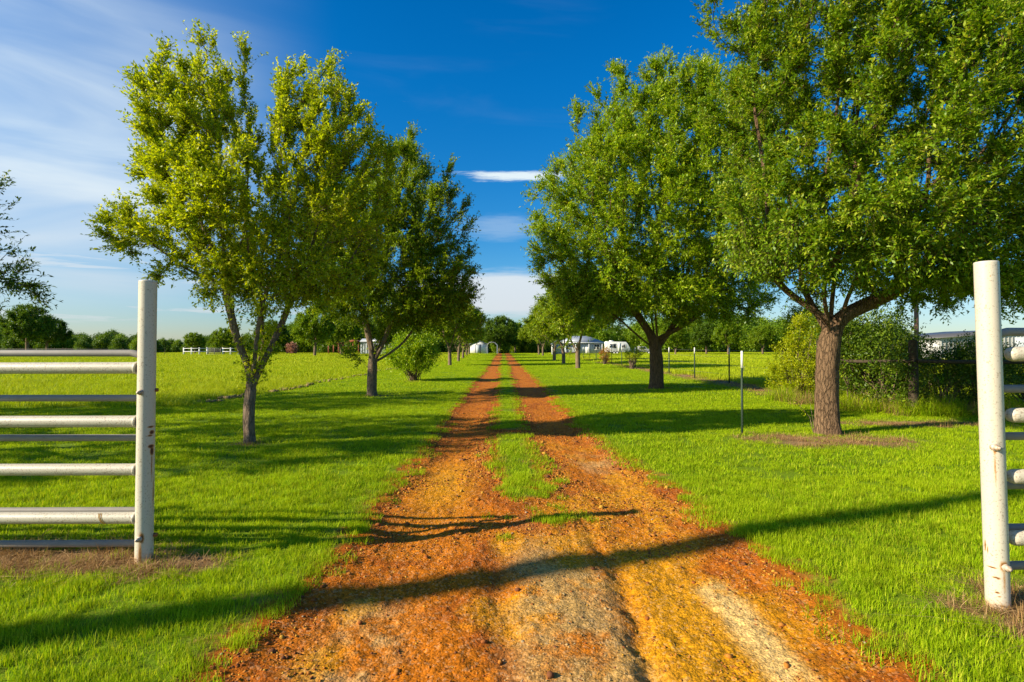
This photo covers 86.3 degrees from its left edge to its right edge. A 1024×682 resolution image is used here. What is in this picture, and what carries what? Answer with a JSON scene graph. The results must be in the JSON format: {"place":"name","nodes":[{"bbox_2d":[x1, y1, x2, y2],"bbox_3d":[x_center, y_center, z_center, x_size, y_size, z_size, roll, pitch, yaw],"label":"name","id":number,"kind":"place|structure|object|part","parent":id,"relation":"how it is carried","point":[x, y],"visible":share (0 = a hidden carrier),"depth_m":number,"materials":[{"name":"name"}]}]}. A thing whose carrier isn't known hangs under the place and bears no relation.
{"place":"outdoors","nodes":[
{"label":"outdoors","id":0,"kind":"place"},
{"bbox_2d":[0,350,136,547],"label":"tube gate","id":1,"kind":"structure","parent":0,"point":[72,437],"depth_m":4.05,"materials":[{"name":"metal"}]},
{"bbox_2d":[0,352,1023,417],"bbox_3d":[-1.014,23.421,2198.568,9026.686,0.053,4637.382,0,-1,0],"label":"field","id":2,"kind":"structure","parent":0,"point":[199,384],"depth_m":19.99,"materials":[{"name":"green plant"}]},
{"bbox_2d":[0,302,60,349],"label":"broad tree","id":3,"kind":"object","parent":2,"relation":"on","point":[22,319],"visible":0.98,"depth_m":94.28,"materials":[{"name":"green plant"}]},
{"bbox_2d":[24,315,73,349],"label":"broad tree","id":4,"kind":"object","parent":2,"relation":"on","point":[60,331],"visible":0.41,"depth_m":104.21,"materials":[{"name":"green plant"}]},
{"bbox_2d":[182,332,205,352],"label":"broad tree","id":5,"kind":"object","parent":2,"relation":"on","point":[195,339],"visible":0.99,"depth_m":107.26,"materials":[{"name":"green plant"}]},
{"bbox_2d":[183,348,235,353],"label":"rail fence","id":6,"kind":"object","parent":2,"relation":"on","point":[206,351],"visible":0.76,"depth_m":95.85,"materials":[{"name":"white wood"}]},
{"bbox_2d":[208,327,234,353],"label":"broad tree","id":7,"kind":"object","parent":2,"relation":"on","point":[219,340],"visible":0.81,"depth_m":98.76,"materials":[{"name":"green plant"}]},
{"bbox_2d":[0,317,513,352],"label":"distant woods","id":8,"kind":"object","parent":2,"relation":"on","point":[111,339],"visible":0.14,"depth_m":126.54,"materials":[{"name":"green plant"}]},
{"bbox_2d":[249,319,292,344],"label":"broad tree","id":9,"kind":"object","parent":2,"relation":"on","point":[285,332],"visible":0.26,"depth_m":111.46,"materials":[{"name":"green plant"}]},
{"bbox_2d":[286,341,297,353],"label":"pink shrub","id":10,"kind":"object","parent":2,"relation":"on","point":[292,346],"visible":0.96,"depth_m":107.66,"materials":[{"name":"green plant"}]},
{"bbox_2d":[197,368,395,402],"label":"dirt clods","id":11,"kind":"object","parent":2,"relation":"on","point":[235,396],"visible":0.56,"depth_m":18.28,"materials":[{"name":"brown soil"}]},
{"bbox_2d":[288,306,339,355],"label":"broad tree","id":12,"kind":"object","parent":2,"relation":"on","point":[310,328],"visible":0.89,"depth_m":82.45,"materials":[{"name":"green plant"}]},
{"bbox_2d":[324,313,361,353],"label":"broad tree","id":13,"kind":"object","parent":2,"relation":"on","point":[341,332],"visible":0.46,"depth_m":98.23,"materials":[{"name":"green plant"}]},
{"bbox_2d":[328,340,359,353],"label":"pergola","id":14,"kind":"object","parent":2,"relation":"on","point":[358,341],"visible":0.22,"depth_m":105.90,"materials":[{"name":"brown wood"}]},
{"bbox_2d":[360,339,394,353],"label":"grey shed","id":15,"kind":"structure","parent":2,"relation":"on","point":[364,343],"depth_m":105.99,"materials":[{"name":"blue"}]},
{"bbox_2d":[368,320,405,352],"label":"broad tree","id":16,"kind":"object","parent":2,"relation":"on","point":[376,330],"visible":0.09,"depth_m":101.83,"materials":[{"name":"green plant"}]},
{"bbox_2d":[562,336,603,352],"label":"farmhouse","id":17,"kind":"object","parent":2,"relation":"on","point":[594,345],"visible":0.54,"depth_m":111.99,"materials":[{"name":"white"}]},
{"bbox_2d":[586,344,589,352],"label":"door","id":18,"kind":"structure","parent":17,"relation":"in","point":[587,345],"depth_m":111.94,"materials":[{"name":"metal"}]},
{"bbox_2d":[594,344,598,349],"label":"window","id":19,"kind":"structure","parent":17,"relation":"in","point":[596,346],"depth_m":111.97,"materials":[{"name":"white glass"}]},
{"bbox_2d":[604,340,629,353],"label":"camper trailer","id":20,"kind":"object","parent":2,"relation":"on","point":[609,344],"visible":0.77,"depth_m":107.99,"materials":[{"name":"white metal"}]},
{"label":"window","id":21,"kind":"part","parent":20,"relation":"part of","materials":[{"name":"black glass"}]},
{"bbox_2d":[659,324,691,353],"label":"broad tree","id":22,"kind":"object","parent":2,"relation":"on","point":[679,340],"visible":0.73,"depth_m":96.94,"materials":[{"name":"green plant"}]},
{"bbox_2d":[690,322,717,353],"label":"broad tree","id":23,"kind":"object","parent":2,"relation":"on","point":[701,334],"visible":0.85,"depth_m":103.05,"materials":[{"name":"green plant"}]},
{"bbox_2d":[710,322,744,353],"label":"broad tree","id":24,"kind":"object","parent":2,"relation":"on","point":[730,338],"visible":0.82,"depth_m":95.02,"materials":[{"name":"green plant"}]},
{"bbox_2d":[728,348,729,382],"bbox_3d":[9.209,1.130,23.151,0.057,1.700,0.032,0,-1,8],"label":"fence post","id":25,"kind":"object","parent":2,"relation":"on","point":[729,364],"visible":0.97,"depth_m":23.16,"materials":[{"name":"grey metal"}]},
{"bbox_2d":[570,348,840,389],"bbox_3d":[8.832,1.163,48.003,0.269,1.037,67.028,0,-1,-1],"label":"fence wire","id":26,"kind":"object","parent":25,"relation":"attached to","point":[704,363],"visible":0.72,"depth_m":24.42,"materials":[{"name":"grey metal"}]},
{"bbox_2d":[509,311,962,352],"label":"distant woods","id":27,"kind":"object","parent":2,"relation":"on","point":[629,337],"visible":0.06,"depth_m":132.72,"materials":[{"name":"green plant"}]},
{"bbox_2d":[747,323,778,353],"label":"broad tree","id":28,"kind":"object","parent":2,"relation":"on","point":[761,333],"visible":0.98,"depth_m":100.06,"materials":[{"name":"green plant"}]},
{"bbox_2d":[776,294,851,390],"bbox_3d":[10.501,0.006,18.989,2.311,3.606,2.346,0,-1,0],"label":"hedge shrub","id":29,"kind":"object","parent":2,"relation":"on","point":[794,310],"visible":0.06,"depth_m":19.30,"materials":[{"name":"green plant"}]},
{"bbox_2d":[797,301,930,402],"bbox_3d":[9.094,0.315,14.244,3.658,2.867,2.522,1,-1,-43],"label":"hedge shrub","id":30,"kind":"object","parent":2,"relation":"on","point":[850,329],"visible":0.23,"depth_m":13.90,"materials":[{"name":"green plant"}]},
{"bbox_2d":[839,310,951,406],"bbox_3d":[9.267,0.481,13.543,2.453,2.538,3.497,0,-1,7],"label":"hedge shrub","id":31,"kind":"object","parent":2,"relation":"on","point":[882,386],"visible":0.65,"depth_m":13.07,"materials":[{"name":"green plant"}]},
{"bbox_2d":[914,302,918,346],"bbox_3d":[19.262,-1.342,25.995,1.000,6.901,0.250,0,-1,0],"label":"utility pole","id":32,"kind":"object","parent":2,"relation":"on","point":[916,314],"visible":0.09,"depth_m":25.93,"materials":[{"name":"brown wood"}]},
{"bbox_2d":[878,333,977,407],"bbox_3d":[10.460,0.757,13.315,2.458,1.926,1.695,0,-1,-17],"label":"hedge shrub","id":33,"kind":"object","parent":2,"relation":"on","point":[949,372],"visible":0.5,"depth_m":13.11,"materials":[{"name":"green plant"}]},
{"bbox_2d":[907,331,1023,358],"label":"metal barn","id":34,"kind":"structure","parent":2,"relation":"on","point":[1010,340],"depth_m":62.01,"materials":[{"name":"grey metal"}]},
{"bbox_2d":[1015,337,1023,346],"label":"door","id":35,"kind":"structure","parent":34,"relation":"in","point":[1021,339],"depth_m":61.90,"materials":[{"name":"white"}]},
{"bbox_2d":[937,329,1023,403],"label":"hedge shrub","id":36,"kind":"object","parent":2,"relation":"on","point":[1007,367],"visible":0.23,"depth_m":13.15,"materials":[{"name":"green plant"}]},
{"bbox_2d":[1002,341,1023,402],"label":"hedge shrub","id":37,"kind":"object","parent":2,"relation":"on","point":[1021,375],"visible":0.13,"depth_m":14.33,"materials":[{"name":"green plant"}]},
{"bbox_2d":[0,352,1023,681],"bbox_3d":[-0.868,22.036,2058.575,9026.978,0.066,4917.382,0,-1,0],"label":"lawn","id":38,"kind":"structure","parent":0,"point":[100,612],"depth_m":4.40,"materials":[{"name":"green plant"}]},
{"bbox_2d":[0,170,62,330],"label":"elm tree","id":39,"kind":"object","parent":38,"relation":"on","point":[9,284],"visible":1,"depth_m":13.48,"materials":[{"name":"green plant"}]},
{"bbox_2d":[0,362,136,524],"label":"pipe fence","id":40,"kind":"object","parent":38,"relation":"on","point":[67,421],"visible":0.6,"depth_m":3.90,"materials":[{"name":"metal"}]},
{"bbox_2d":[134,280,158,564],"bbox_3d":[-2.635,0.649,3.914,0.137,2.179,0.154,0,-1,0],"label":"gate post","id":41,"kind":"object","parent":38,"relation":"on","point":[145,533],"visible":0.9,"depth_m":3.89,"materials":[{"name":"white metal"}]},
{"bbox_2d":[81,18,404,443],"bbox_3d":[-4.239,-1.672,8.774,4.961,6.738,3.251,0,-1,0],"label":"elm tree","id":42,"kind":"object","parent":38,"relation":"on","point":[209,175],"visible":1,"depth_m":8.37,"materials":[{"name":"green plant"}]},
{"bbox_2d":[294,120,484,395],"bbox_3d":[-4.015,-2.630,17.258,6.381,8.820,4.751,0,-1,0],"label":"elm tree","id":43,"kind":"object","parent":38,"relation":"on","point":[420,295],"visible":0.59,"depth_m":16.41,"materials":[{"name":"green plant"}]},
{"bbox_2d":[380,326,441,380],"bbox_3d":[-4.467,0.517,24.432,2.899,2.639,2.819,0,-1,0],"label":"round bush","id":44,"kind":"object","parent":38,"relation":"on","point":[421,348],"visible":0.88,"depth_m":24.04,"materials":[{"name":"green plant"}]},
{"bbox_2d":[409,303,490,364],"bbox_3d":[-5.161,-1.021,44.231,6.742,6.139,5.220,0,-1,-23],"label":"tree","id":45,"kind":"object","parent":38,"relation":"on","point":[468,327],"visible":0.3,"depth_m":43.79,"materials":[{"name":"green plant"}]},
{"bbox_2d":[437,306,484,360],"bbox_3d":[-5.538,-0.927,56.809,5.304,6.206,6.719,0,-1,-19],"label":"tree","id":46,"kind":"object","parent":38,"relation":"on","point":[458,347],"visible":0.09,"depth_m":56.59,"materials":[{"name":"green plant"}]},
{"bbox_2d":[456,335,479,353],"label":"tree","id":47,"kind":"object","parent":38,"relation":"on","point":[467,347],"visible":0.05,"depth_m":90.90,"materials":[{"name":"green plant"}]},
{"bbox_2d":[458,324,485,357],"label":"tree","id":48,"kind":"object","parent":38,"relation":"on","point":[480,337],"visible":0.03,"depth_m":71.85,"materials":[{"name":"green plant"}]},
{"bbox_2d":[465,333,484,353],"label":"tree","id":49,"kind":"object","parent":38,"relation":"on","point":[470,346],"visible":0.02,"depth_m":100.95,"materials":[{"name":"green plant"}]},
{"bbox_2d":[470,341,486,352],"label":"white shed","id":50,"kind":"structure","parent":38,"relation":"on","point":[480,347],"depth_m":117.98,"materials":[{"name":"grey metal"}]},
{"bbox_2d":[476,345,479,352],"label":"door","id":51,"kind":"structure","parent":50,"relation":"in","point":[477,346],"depth_m":117.95,"materials":[{"name":"white metal"}]},
{"bbox_2d":[487,342,497,352],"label":"carport","id":52,"kind":"object","parent":38,"relation":"on","point":[492,342],"visible":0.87,"depth_m":117.98,"materials":[{"name":"white metal"}]},
{"bbox_2d":[0,357,1023,667],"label":"dry grass","id":53,"kind":"structure","parent":38,"relation":"on","point":[22,561],"depth_m":3.87,"materials":[{"name":"plant"}]},
{"bbox_2d":[511,321,526,352],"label":"broad tree","id":54,"kind":"object","parent":38,"relation":"on","point":[517,341],"visible":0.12,"depth_m":129.40,"materials":[{"name":"green plant"}]},
{"bbox_2d":[517,324,544,354],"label":"tree","id":55,"kind":"object","parent":38,"relation":"on","point":[523,333],"visible":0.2,"depth_m":100.86,"materials":[{"name":"green plant"}]},
{"bbox_2d":[526,326,553,355],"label":"tree","id":56,"kind":"object","parent":38,"relation":"on","point":[537,340],"visible":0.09,"depth_m":90.38,"materials":[{"name":"green plant"}]},
{"bbox_2d":[519,302,575,359],"bbox_3d":[4.436,-1.325,58.546,7.635,7.052,6.027,0,-1,-9],"label":"tree","id":57,"kind":"object","parent":38,"relation":"on","point":[530,327],"visible":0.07,"depth_m":58.15,"materials":[{"name":"green plant"}]},
{"bbox_2d":[551,341,562,353],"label":"garden shed","id":58,"kind":"structure","parent":38,"relation":"on","point":[559,349],"depth_m":103.98,"materials":[{"name":"grey metal"}]},
{"bbox_2d":[529,289,591,363],"bbox_3d":[4.345,-1.637,48.306,5.275,7.463,6.375,0,-1,38],"label":"tree","id":59,"kind":"object","parent":38,"relation":"on","point":[543,328],"visible":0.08,"depth_m":47.52,"materials":[{"name":"green plant"}]},
{"bbox_2d":[532,270,623,367],"bbox_3d":[4.753,-1.568,38.321,6.065,7.133,7.834,0,-1,-36],"label":"tree","id":60,"kind":"object","parent":38,"relation":"on","point":[557,323],"visible":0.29,"depth_m":37.69,"materials":[{"name":"green plant"}]},
{"bbox_2d":[598,347,610,363],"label":"sapling","id":61,"kind":"object","parent":38,"relation":"on","point":[604,358],"visible":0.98,"depth_m":46.44,"materials":[{"name":"brown plant"}]},
{"bbox_2d":[623,344,646,368],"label":"sapling","id":62,"kind":"object","parent":38,"relation":"on","point":[634,358],"visible":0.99,"depth_m":37.34,"materials":[{"name":"green plant"}]},
{"bbox_2d":[517,43,788,388],"bbox_3d":[5.345,-4.655,20.056,10.288,12.930,8.679,0,-1,0],"label":"oak tree","id":63,"kind":"object","parent":38,"relation":"on","point":[683,299],"visible":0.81,"depth_m":18.61,"materials":[{"name":"green plant"}]},
{"bbox_2d":[694,347,694,377],"bbox_3d":[8.915,1.165,26.654,0.057,1.700,0.032,0,-1,-3],"label":"fence post","id":64,"kind":"object","parent":38,"relation":"on","point":[694,362],"visible":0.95,"depth_m":26.66,"materials":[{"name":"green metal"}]},
{"bbox_2d":[741,351,744,432],"bbox_3d":[4.062,1.011,9.612,0.053,1.670,0.037,0,-1,4],"label":"fence post","id":65,"kind":"object","parent":38,"relation":"on","point":[742,366],"visible":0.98,"depth_m":9.61,"materials":[{"name":"grey metal"}]},
{"bbox_2d":[762,298,823,397],"bbox_3d":[8.717,0.230,16.616,2.011,3.091,1.981,0,-1,25],"label":"hedge shrub","id":66,"kind":"object","parent":38,"relation":"on","point":[802,370],"visible":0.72,"depth_m":16.47,"materials":[{"name":"green plant"}]},
{"bbox_2d":[786,394,813,429],"bbox_3d":[5.280,1.319,9.986,0.528,0.704,0.189,0,-1,0],"label":"twiggy sucker","id":67,"kind":"object","parent":38,"relation":"on","point":[800,407],"visible":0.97,"depth_m":9.98,"materials":[{"name":"green plant"}]},
{"bbox_2d":[685,0,1023,435],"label":"oak tree","id":68,"kind":"object","parent":38,"relation":"on","point":[950,233],"visible":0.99,"depth_m":8.71,"materials":[{"name":"green plant"}]},
{"bbox_2d":[749,380,1023,417],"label":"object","id":69,"kind":"object","parent":38,"relation":"on","point":[872,407],"visible":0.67,"depth_m":12.54,"materials":[{"name":"green plant"}]},
{"bbox_2d":[816,339,1023,412],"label":"wooden fence","id":70,"kind":"object","parent":38,"relation":"on","point":[913,358],"visible":0.59,"depth_m":12.23,"materials":[{"name":"brown wood"}]},
{"bbox_2d":[973,260,1012,612],"bbox_3d":[2.828,0.630,3.195,0.174,2.204,0.154,0,-1,0],"label":"gate post","id":71,"kind":"object","parent":38,"relation":"on","point":[998,569],"visible":0.92,"depth_m":3.17,"materials":[{"name":"white metal"}]},
{"bbox_2d":[1002,328,1023,569],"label":"tube gate","id":72,"kind":"structure","parent":71,"relation":"attached to","point":[1016,565],"depth_m":3.33,"materials":[{"name":"metal"}]},
{"bbox_2d":[1004,347,1023,545],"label":"pipe fence","id":73,"kind":"object","parent":38,"relation":"on","point":[1015,476],"visible":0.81,"depth_m":3.19,"materials":[{"name":"metal"}]},
{"bbox_2d":[0,0,1023,341],"label":"sky","id":74,"kind":"structure","parent":0,"point":[489,83],"materials":[{"name":"blue"}]},
{"bbox_2d":[186,353,912,681],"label":"dirt road","id":75,"kind":"structure","parent":0,"point":[696,646],"depth_m":3.46,"materials":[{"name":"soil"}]},
{"bbox_2d":[483,315,519,352],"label":"broad tree","id":76,"kind":"object","parent":75,"relation":"on","point":[498,326],"visible":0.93,"depth_m":122.65,"materials":[{"name":"green plant"}]},
{"bbox_2d":[630,346,649,352],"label":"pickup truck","id":77,"kind":"object","parent":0,"point":[645,349],"visible":0.39,"depth_m":109.99,"materials":[{"name":"metal"}]},
{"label":"fence post","id":78,"kind":"object","parent":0,"visible":0},
{"bbox_2d":[0,348,163,351],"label":"fence wire","id":79,"kind":"object","parent":78,"relation":"attached to","point":[77,348],"visible":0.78,"depth_m":91.92,"materials":[{"name":"grey metal"}]}
]}

